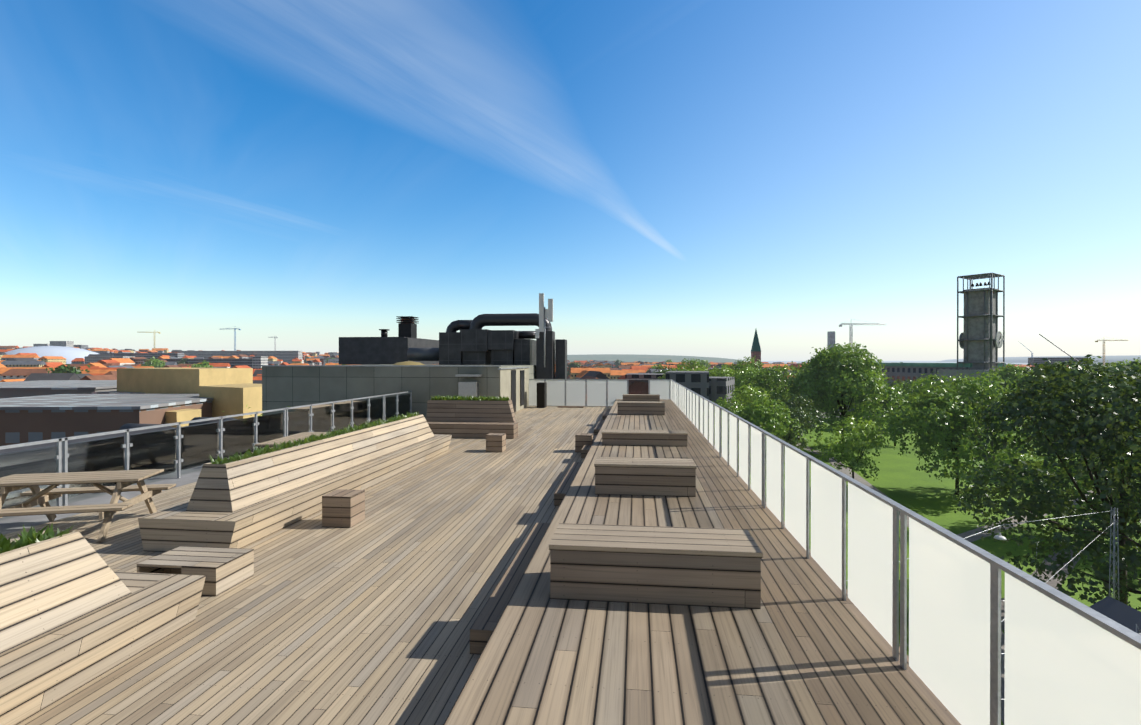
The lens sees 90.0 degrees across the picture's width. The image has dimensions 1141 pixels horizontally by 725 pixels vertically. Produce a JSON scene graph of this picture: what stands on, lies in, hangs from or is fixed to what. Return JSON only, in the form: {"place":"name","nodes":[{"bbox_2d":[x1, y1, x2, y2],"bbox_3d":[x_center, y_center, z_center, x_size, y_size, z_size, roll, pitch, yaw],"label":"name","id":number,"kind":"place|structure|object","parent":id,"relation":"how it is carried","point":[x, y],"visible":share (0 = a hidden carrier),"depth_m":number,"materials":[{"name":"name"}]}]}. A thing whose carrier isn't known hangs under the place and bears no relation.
{"place":"outdoors","nodes":[
{"label":"outdoors","id":0,"kind":"place"},
{"bbox_2d":[92,391,144,393],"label":"skylight","id":1,"kind":"object","parent":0,"point":[111,392],"visible":0.21,"depth_m":95.69},
{"bbox_2d":[0,420,309,534],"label":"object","id":2,"kind":"object","parent":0,"point":[9,524],"depth_m":9.94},
{"bbox_2d":[117,367,261,427],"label":"yellow concert hall blocks","id":3,"kind":"structure","parent":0,"point":[232,391],"depth_m":90.01,"materials":[{"name":"brick"}]},
{"bbox_2d":[3,406,611,724],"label":"terrace deck","id":4,"kind":"structure","parent":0,"point":[370,619],"depth_m":5.55,"materials":[{"name":"wood"}]},
{"bbox_2d":[0,469,175,541],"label":"picnic table","id":5,"kind":"object","parent":4,"relation":"on","point":[125,480],"visible":1,"depth_m":7.88,"materials":[{"name":"brown wood"}]},
{"bbox_2d":[0,530,205,724],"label":"planter bench","id":6,"kind":"object","parent":4,"relation":"on","point":[76,612],"visible":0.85,"depth_m":4.24,"materials":[{"name":"wood"}]},
{"bbox_2d":[0,523,72,553],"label":"plants","id":7,"kind":"object","parent":6,"relation":"in","point":[31,536],"visible":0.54,"depth_m":4.33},
{"bbox_2d":[137,546,253,595],"bbox_3d":[-3.968,2.206,6.069,0.880,0.290,0.570,0,0,7],"label":"bench","id":8,"kind":"object","parent":4,"relation":"on","point":[222,570],"visible":0.76,"depth_m":5.97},
{"bbox_2d":[255,432,330,447],"bbox_3d":[-5.721,1.969,11.974,1.560,0.777,1.900,0,0,2],"label":"picnic table","id":9,"kind":"object","parent":4,"relation":"on","point":[302,435],"visible":0.27,"depth_m":11.87,"materials":[{"name":"brown wood"}]},
{"bbox_2d":[138,414,451,551],"bbox_3d":[-4.261,1.834,11.100,1.320,1.000,8.200,0,0,7],"label":"wooden bench","id":10,"kind":"object","parent":4,"relation":"on","point":[242,503],"visible":0.88,"depth_m":8.29,"materials":[{"name":"wood"}]},
{"bbox_2d":[209,411,419,463],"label":"plants","id":11,"kind":"object","parent":10,"relation":"in","point":[267,449],"visible":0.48,"depth_m":9.51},
{"bbox_2d":[322,489,364,527],"bbox_3d":[-3.305,2.123,8.323,0.430,0.440,0.430,0,0,7],"label":"cube stool","id":12,"kind":"object","parent":4,"relation":"on","point":[342,508],"visible":1,"depth_m":8.12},
{"bbox_2d":[262,364,535,418],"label":"penthouse wall","id":13,"kind":"structure","parent":4,"relation":"on","point":[286,386],"depth_m":24.12,"materials":[{"name":"concrete"}]},
{"bbox_2d":[260,365,529,369],"bbox_3d":[-7.740,0.193,27.131,10.600,0.170,6.340,0,0,7],"label":"roof edge","id":14,"kind":"object","parent":13,"relation":"on","point":[411,366],"visible":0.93,"depth_m":23.86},
{"bbox_2d":[455,374,481,397],"bbox_3d":[-4.152,1.266,23.342,1.000,1.550,0.450,0,0,7],"label":"penthouse cabinet","id":15,"kind":"object","parent":13,"relation":"attached to","point":[465,389],"visible":0.68,"depth_m":23.19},
{"bbox_2d":[439,329,535,364],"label":"plant units","id":16,"kind":"object","parent":13,"relation":"on","point":[482,347],"visible":0.96,"depth_m":32.84},
{"bbox_2d":[407,348,438,360],"bbox_3d":[-8.318,-0.863,35.117,3.314,1.574,0.848,0,0,7],"label":"grey duct","id":17,"kind":"object","parent":16,"relation":"attached to","point":[422,354],"visible":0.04,"depth_m":34.85,"materials":[{"name":"grey"}]},
{"bbox_2d":[446,313,551,338],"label":"round ducts","id":18,"kind":"object","parent":16,"relation":"on","point":[481,321],"visible":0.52,"depth_m":33.08,"materials":[{"name":"grey"}]},
{"bbox_2d":[426,400,517,438],"bbox_3d":[-3.120,1.760,18.040,2.970,1.100,1.250,0,0,7],"label":"planter bench","id":19,"kind":"object","parent":4,"relation":"on","point":[466,419],"visible":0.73,"depth_m":17.98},
{"bbox_2d":[431,394,508,400],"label":"plants","id":20,"kind":"object","parent":19,"relation":"in","point":[472,398],"visible":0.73,"depth_m":18.30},
{"bbox_2d":[486,433,505,451],"bbox_3d":[-1.952,2.100,14.961,0.430,0.440,0.430,0,0,7],"label":"cube stool","id":21,"kind":"object","parent":4,"relation":"on","point":[495,442],"visible":1,"depth_m":14.76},
{"bbox_2d":[499,368,528,410],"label":"wall","id":22,"kind":"structure","parent":4,"relation":"on","point":[504,382],"depth_m":26.59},
{"bbox_2d":[511,370,523,412],"bbox_3d":[-2.478,1.304,26.848,0.060,1.950,2.900,0,0,7],"label":"penthouse door","id":23,"kind":"structure","parent":22,"relation":"in","point":[513,385],"depth_m":26.23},
{"bbox_2d":[470,409,610,654],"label":"terrace platform steps","id":24,"kind":"structure","parent":4,"relation":"on","point":[486,621],"depth_m":5.74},
{"bbox_2d":[575,433,592,451],"bbox_3d":[0.361,2.100,14.945,0.430,0.440,0.430,0,0,7],"label":"cube stool","id":25,"kind":"object","parent":4,"relation":"on","point":[582,440],"visible":0.84,"depth_m":14.74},
{"bbox_2d":[443,399,960,724],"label":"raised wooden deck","id":26,"kind":"structure","parent":4,"relation":"on","point":[544,659],"depth_m":3.91,"materials":[{"name":"brown wood"}]},
{"bbox_2d":[617,401,664,414],"bbox_3d":[2.584,1.674,20.927,1.720,0.450,0.600,0,0,7],"label":"bench","id":27,"kind":"object","parent":26,"relation":"on","point":[639,408],"visible":1,"depth_m":20.65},
{"bbox_2d":[622,394,659,400],"bbox_3d":[3.455,1.725,27.924,1.800,0.300,0.600,0,0,7],"label":"bench","id":28,"kind":"object","parent":26,"relation":"on","point":[641,397],"visible":0.96,"depth_m":27.65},
{"bbox_2d":[602,429,687,445],"bbox_3d":[1.742,1.775,13.475,1.980,0.300,0.600,0,0,7],"label":"bench","id":29,"kind":"object","parent":26,"relation":"on","point":[644,437],"visible":1,"depth_m":13.21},
{"bbox_2d":[594,457,696,496],"bbox_3d":[1.120,1.717,8.629,1.480,0.450,0.630,0,0,7],"label":"bench","id":30,"kind":"object","parent":26,"relation":"on","point":[645,476],"visible":1,"depth_m":8.34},
{"bbox_2d":[549,523,762,608],"bbox_3d":[0.707,1.730,4.927,1.710,0.450,0.640,0,0,7],"label":"bench","id":31,"kind":"object","parent":26,"relation":"on","point":[706,567],"visible":1,"depth_m":4.65,"materials":[{"name":"wood"}]},
{"bbox_2d":[544,379,1140,724],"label":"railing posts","id":32,"kind":"object","parent":4,"relation":"on","point":[997,565],"visible":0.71,"depth_m":3.64,"materials":[{"name":"metal"}]},
{"bbox_2d":[629,380,647,393],"bbox_3d":[3.459,1.557,29.046,0.990,1.368,0.001,0,0,7],"label":"clear railing panel","id":33,"kind":"object","parent":32,"relation":"attached to","point":[638,386],"visible":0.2,"depth_m":29.05,"materials":[{"name":"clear glass"}]},
{"bbox_2d":[529,379,1140,724],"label":"glass railing panels","id":34,"kind":"object","parent":32,"relation":"attached to","point":[1064,665],"visible":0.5,"depth_m":3.19,"materials":[{"name":"glass"}]},
{"bbox_2d":[0,349,794,383],"bbox_3d":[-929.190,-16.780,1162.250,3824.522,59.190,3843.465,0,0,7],"label":"house roofs","id":35,"kind":"structure","parent":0,"point":[74,376],"depth_m":241.30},
{"bbox_2d":[0,346,1021,393],"bbox_3d":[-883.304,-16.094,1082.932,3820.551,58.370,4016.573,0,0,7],"label":"rooftops","id":36,"kind":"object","parent":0,"point":[110,375],"depth_m":293.84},
{"bbox_2d":[0,346,1067,399],"bbox_3d":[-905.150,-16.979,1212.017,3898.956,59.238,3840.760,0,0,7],"label":"rooftops","id":37,"kind":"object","parent":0,"point":[56,364],"depth_m":566.88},
{"bbox_2d":[0,347,1082,381],"bbox_3d":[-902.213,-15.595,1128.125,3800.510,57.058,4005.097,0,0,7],"label":"house roofs","id":38,"kind":"structure","parent":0,"point":[582,370],"depth_m":610.64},
{"bbox_2d":[537,382,546,407],"bbox_3d":[-1.452,1.647,28.844,0.400,1.250,0.700,0,0,7],"label":"door","id":39,"kind":"structure","parent":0,"point":[541,394],"depth_m":28.50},
{"bbox_2d":[0,0,1140,360],"label":"sky","id":40,"kind":"structure","parent":0,"point":[678,177],"materials":[{"name":"blue"}]},
{"bbox_2d":[567,354,750,362],"bbox_3d":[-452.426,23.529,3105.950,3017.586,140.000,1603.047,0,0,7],"label":"headland hill","id":41,"kind":"structure","parent":0,"point":[632,358],"depth_m":2900.10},
{"bbox_2d":[692,412,738,451],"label":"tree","id":42,"kind":"object","parent":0,"point":[721,431],"depth_m":105.02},
{"bbox_2d":[751,351,760,366],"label":"cathedral tower","id":43,"kind":"structure","parent":0,"point":[757,354],"depth_m":989.12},
{"bbox_2d":[751,330,760,351],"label":"church spire","id":44,"kind":"structure","parent":43,"relation":"on","point":[755,345],"depth_m":991.33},
{"bbox_2d":[738,425,784,479],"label":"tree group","id":45,"kind":"object","parent":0,"point":[750,447],"depth_m":95.11},
{"bbox_2d":[819,405,1032,417],"bbox_3d":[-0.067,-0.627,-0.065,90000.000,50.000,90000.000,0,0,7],"label":"ground","id":46,"kind":"structure","parent":0,"point":[847,411],"depth_m":257.54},
{"bbox_2d":[5,346,98,363],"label":"dome roof","id":47,"kind":"structure","parent":46,"relation":"on","point":[69,354],"depth_m":740.84,"materials":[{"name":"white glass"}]},
{"bbox_2d":[0,388,116,397],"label":"flat roof","id":48,"kind":"structure","parent":46,"relation":"on","point":[13,393],"depth_m":99.99,"materials":[{"name":"grey"}]},
{"bbox_2d":[0,380,116,389],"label":"flat roof","id":49,"kind":"structure","parent":48,"relation":"on","point":[58,384],"depth_m":112.85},
{"bbox_2d":[50,341,73,346],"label":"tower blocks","id":50,"kind":"structure","parent":46,"relation":"on","point":[63,343],"depth_m":1466.45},
{"bbox_2d":[46,363,90,373],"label":"city tree","id":51,"kind":"object","parent":46,"relation":"on","point":[63,368],"visible":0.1,"depth_m":251.10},
{"bbox_2d":[0,401,211,445],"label":"brown brick block","id":52,"kind":"structure","parent":46,"relation":"on","point":[20,426],"depth_m":64.10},
{"bbox_2d":[0,394,213,409],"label":"roof cap","id":53,"kind":"object","parent":52,"relation":"on","point":[95,402],"visible":0.82,"depth_m":71.91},
{"bbox_2d":[85,356,134,363],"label":"pale block","id":54,"kind":"structure","parent":46,"relation":"on","point":[91,359],"depth_m":704.06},
{"bbox_2d":[99,353,183,358],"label":"slab block","id":55,"kind":"structure","parent":46,"relation":"on","point":[157,355],"depth_m":893.00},
{"bbox_2d":[140,357,165,367],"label":"city tree","id":56,"kind":"object","parent":46,"relation":"on","point":[156,363],"visible":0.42,"depth_m":539.06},
{"bbox_2d":[104,359,251,367],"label":"slab block","id":57,"kind":"structure","parent":46,"relation":"on","point":[237,362],"depth_m":609.83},
{"bbox_2d":[187,360,212,367],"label":"city tree","id":58,"kind":"object","parent":46,"relation":"on","point":[203,364],"visible":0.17,"depth_m":458.82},
{"bbox_2d":[178,351,301,363],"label":"slab block","id":59,"kind":"structure","parent":46,"relation":"on","point":[287,356],"depth_m":1095.41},
{"bbox_2d":[252,356,267,368],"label":"slab block","id":60,"kind":"structure","parent":46,"relation":"on","point":[257,361],"depth_m":604.13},
{"bbox_2d":[1,348,790,406],"bbox_3d":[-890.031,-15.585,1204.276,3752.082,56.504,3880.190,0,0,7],"label":"roofs","id":61,"kind":"structure","parent":46,"relation":"on","point":[126,366],"depth_m":541.36,"materials":[{"name":"tile"}]},
{"bbox_2d":[0,349,796,380],"bbox_3d":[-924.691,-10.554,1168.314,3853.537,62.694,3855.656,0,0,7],"label":"city houses walls","id":62,"kind":"structure","parent":46,"relation":"on","point":[18,377],"depth_m":608.56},
{"bbox_2d":[0,349,797,378],"bbox_3d":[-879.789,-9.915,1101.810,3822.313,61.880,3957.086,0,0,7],"label":"city houses walls","id":63,"kind":"structure","parent":46,"relation":"on","point":[572,375],"depth_m":648.79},
{"bbox_2d":[0,348,859,401],"bbox_3d":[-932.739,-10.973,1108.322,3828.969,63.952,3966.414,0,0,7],"label":"city houses walls","id":64,"kind":"structure","parent":46,"relation":"on","point":[249,357],"depth_m":1084.45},
{"bbox_2d":[101,350,787,406],"bbox_3d":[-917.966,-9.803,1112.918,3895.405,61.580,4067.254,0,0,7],"label":"city houses walls","id":65,"kind":"structure","parent":46,"relation":"on","point":[118,364],"depth_m":1135.57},
{"bbox_2d":[567,361,582,376],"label":"city tree","id":66,"kind":"object","parent":46,"relation":"on","point":[574,365],"visible":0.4,"depth_m":670.19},
{"bbox_2d":[625,373,664,386],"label":"modern flats","id":67,"kind":"structure","parent":46,"relation":"on","point":[642,376],"depth_m":159.10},
{"bbox_2d":[652,365,675,373],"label":"tree","id":68,"kind":"object","parent":46,"relation":"on","point":[660,370],"visible":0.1,"depth_m":173.00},
{"bbox_2d":[658,365,690,378],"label":"tree","id":69,"kind":"object","parent":46,"relation":"on","point":[663,376],"visible":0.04,"depth_m":149.91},
{"bbox_2d":[665,371,708,415],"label":"modern flats","id":70,"kind":"structure","parent":46,"relation":"on","point":[697,382],"depth_m":128.38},
{"bbox_2d":[677,358,709,373],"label":"tree","id":71,"kind":"object","parent":46,"relation":"on","point":[697,364],"visible":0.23,"depth_m":201.90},
{"bbox_2d":[690,364,721,376],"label":"tree group","id":72,"kind":"object","parent":46,"relation":"on","point":[695,369],"depth_m":169.91},
{"bbox_2d":[709,377,734,452],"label":"modern flats","id":73,"kind":"structure","parent":46,"relation":"on","point":[722,387],"depth_m":136.61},
{"bbox_2d":[712,394,743,454],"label":"tree group","id":74,"kind":"object","parent":46,"relation":"on","point":[725,404],"depth_m":120.70},
{"bbox_2d":[732,366,772,406],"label":"tree","id":75,"kind":"object","parent":46,"relation":"on","point":[747,376],"depth_m":161.14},
{"bbox_2d":[727,383,780,425],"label":"tree","id":76,"kind":"object","parent":46,"relation":"on","point":[748,394],"depth_m":134.00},
{"bbox_2d":[773,407,813,449],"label":"tree group","id":77,"kind":"object","parent":46,"relation":"on","point":[803,442],"depth_m":125.87},
{"bbox_2d":[770,391,825,442],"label":"tree","id":78,"kind":"object","parent":46,"relation":"on","point":[792,403],"depth_m":133.12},
{"bbox_2d":[787,361,840,418],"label":"tree","id":79,"kind":"object","parent":46,"relation":"on","point":[804,365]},
{"bbox_2d":[827,331,834,349],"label":"high-rise building","id":80,"kind":"structure","parent":46,"relation":"on","point":[831,338],"depth_m":1385.53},
{"bbox_2d":[783,342,910,450],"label":"tree","id":81,"kind":"object","parent":46,"relation":"on","point":[835,370],"depth_m":145.59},
{"bbox_2d":[811,415,889,480],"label":"small tree","id":82,"kind":"object","parent":46,"relation":"on","point":[860,437],"depth_m":99.33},
{"bbox_2d":[839,319,885,351],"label":"tower crane","id":83,"kind":"object","parent":46,"relation":"on","point":[850,332],"visible":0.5,"depth_m":695.80,"materials":[{"name":"white paint"}]},
{"bbox_2d":[878,379,916,445],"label":"tree","id":84,"kind":"object","parent":46,"relation":"on","point":[891,385],"depth_m":160.03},
{"bbox_2d":[874,366,1001,386],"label":"town hall wing","id":85,"kind":"structure","parent":46,"relation":"on","point":[900,373],"depth_m":275.40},
{"bbox_2d":[878,363,1005,366],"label":"town hall copper roof","id":86,"kind":"structure","parent":85,"relation":"on","point":[934,364],"depth_m":259.79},
{"bbox_2d":[987,363,1047,418],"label":"tree","id":87,"kind":"object","parent":46,"relation":"on","point":[1004,373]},
{"bbox_2d":[1028,357,1087,364],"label":"harbour block","id":88,"kind":"structure","parent":46,"relation":"on","point":[1037,360],"depth_m":884.22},
{"bbox_2d":[995,382,1140,530],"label":"tree","id":89,"kind":"object","parent":46,"relation":"on","point":[1014,456],"depth_m":80.24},
{"bbox_2d":[1000,424,1140,610],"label":"tree","id":90,"kind":"object","parent":46,"relation":"on","point":[1102,573],"depth_m":44.29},
{"bbox_2d":[1104,357,1140,378],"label":"tree","id":91,"kind":"object","parent":46,"relation":"on","point":[1127,363],"depth_m":225.01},
{"bbox_2d":[761,361,1104,364],"bbox_3d":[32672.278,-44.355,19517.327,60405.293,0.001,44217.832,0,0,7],"label":"hills","id":92,"kind":"structure","parent":0,"point":[785,362],"depth_m":6811.97,"materials":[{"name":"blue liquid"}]},
{"bbox_2d":[738,418,1140,724],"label":"park lawn","id":93,"kind":"structure","parent":0,"point":[902,480],"depth_m":99.12,"materials":[{"name":"green plant"}]},
{"bbox_2d":[708,364,742,400],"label":"tree","id":94,"kind":"object","parent":93,"relation":"on","point":[727,371],"visible":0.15,"depth_m":171.18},
{"bbox_2d":[726,356,764,393],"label":"tree group","id":95,"kind":"object","parent":93,"relation":"on","point":[745,364],"visible":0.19,"depth_m":190.44},
{"bbox_2d":[734,395,803,449],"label":"tree","id":96,"kind":"object","parent":93,"relation":"on","point":[772,415],"depth_m":113.58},
{"bbox_2d":[753,364,808,419],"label":"tree group","id":97,"kind":"object","parent":93,"relation":"on","point":[777,377],"depth_m":160.26},
{"bbox_2d":[894,379,936,395],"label":"tree","id":98,"kind":"object","parent":93,"relation":"on","point":[914,381],"depth_m":197.24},
{"bbox_2d":[788,442,1112,723],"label":"park paths","id":99,"kind":"structure","parent":93,"relation":"on","point":[857,477],"depth_m":82.10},
{"bbox_2d":[884,371,1035,494],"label":"tree","id":100,"kind":"object","parent":93,"relation":"on","point":[944,407],"depth_m":98.94,"materials":[{"name":"plant"}]},
{"bbox_2d":[1001,544,1080,630],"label":"paved path under trees","id":101,"kind":"structure","parent":93,"relation":"on","point":[1053,583],"depth_m":64.50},
{"bbox_2d":[953,354,1140,604],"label":"huge tree","id":102,"kind":"object","parent":93,"relation":"on","point":[1103,420],"depth_m":50.61,"materials":[{"name":"plant"}]},
{"bbox_2d":[1045,363,1093,382],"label":"tree","id":103,"kind":"object","parent":93,"relation":"on","point":[1074,369],"visible":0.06,"depth_m":214.53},
{"bbox_2d":[1109,507,1118,600],"bbox_3d":[37.610,17.233,39.476,0.700,14.404,0.700,0,0,7],"label":"catenary mast","id":104,"kind":"object","parent":93,"relation":"on","point":[1113,512],"visible":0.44,"depth_m":39.41,"materials":[{"name":"metal"}]},
{"bbox_2d":[846,510,1139,699],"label":"span wires","id":105,"kind":"object","parent":104,"relation":"attached to","point":[1032,521],"visible":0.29,"depth_m":33.51,"materials":[{"name":"metal"}]},
{"bbox_2d":[957,273,1004,369],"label":"tower","id":106,"kind":"structure","parent":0,"point":[982,276],"depth_m":239.48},
{"bbox_2d":[937,369,1027,419],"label":"building","id":107,"kind":"structure","parent":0,"point":[948,372],"depth_m":240.34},
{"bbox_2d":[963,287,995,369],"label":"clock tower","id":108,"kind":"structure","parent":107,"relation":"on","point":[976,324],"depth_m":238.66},
{"bbox_2d":[995,331,1002,347],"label":"clock face","id":109,"kind":"object","parent":108,"relation":"attached to","point":[997,343],"visible":1,"depth_m":235.50,"materials":[{"name":"grey"}]},
{"bbox_2d":[936,355,1140,363],"bbox_3d":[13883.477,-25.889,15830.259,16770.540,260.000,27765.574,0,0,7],"label":"shore hills","id":110,"kind":"structure","parent":0,"point":[1114,359],"depth_m":6189.74,"materials":[{"name":"grey"}]},
{"bbox_2d":[1090,596,1140,634],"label":"roof","id":111,"kind":"structure","parent":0,"point":[1123,614],"depth_m":32.23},
{"bbox_3d":[-6.006,13.360,12.249,18.380,21.940,73.000,0,0,7],"label":"building","id":112,"kind":"object","parent":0,"visible":0},
{"bbox_2d":[6,484,71,498],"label":"plants","id":113,"kind":"object","parent":112,"relation":"on","point":[12,492],"depth_m":9.29,"materials":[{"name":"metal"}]},
{"bbox_2d":[0,417,309,496],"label":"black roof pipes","id":114,"kind":"object","parent":112,"relation":"on","point":[23,449],"visible":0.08,"depth_m":11.37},
{"bbox_2d":[0,391,411,505],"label":"railing posts","id":115,"kind":"object","parent":112,"relation":"on","point":[62,445],"visible":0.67,"depth_m":11.72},
{"bbox_2d":[0,394,410,508],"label":"railing","id":116,"kind":"object","parent":115,"relation":"attached to","point":[157,449],"visible":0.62,"depth_m":12.34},
{"bbox_2d":[291,404,334,419],"bbox_3d":[-9.335,1.989,20.749,1.560,0.777,1.900,0,0,1],"label":"picnic table","id":117,"kind":"object","parent":112,"relation":"on","point":[308,407],"visible":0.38,"depth_m":20.30,"materials":[{"name":"brown wood"}]},
{"bbox_2d":[339,337,438,364],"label":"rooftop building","id":118,"kind":"structure","parent":112,"relation":"on","point":[370,350],"depth_m":38.25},
{"bbox_2d":[379,316,418,337],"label":"roof vents","id":119,"kind":"object","parent":118,"relation":"on","point":[407,326],"visible":0.88,"depth_m":38.71,"materials":[{"name":"black metal"}]},
{"bbox_2d":[393,361,423,364],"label":"dome","id":120,"kind":"structure","parent":112,"relation":"on","point":[408,363],"depth_m":30.62,"materials":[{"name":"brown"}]},
{"bbox_2d":[536,331,566,378],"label":"rectangular plant ducts","id":121,"kind":"object","parent":112,"relation":"on","point":[555,367],"visible":0.36,"depth_m":31.55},
{"bbox_2d":[535,293,552,337],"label":"antenna mast panels","id":122,"kind":"object","parent":121,"relation":"attached to","point":[549,313],"visible":0.98,"depth_m":31.20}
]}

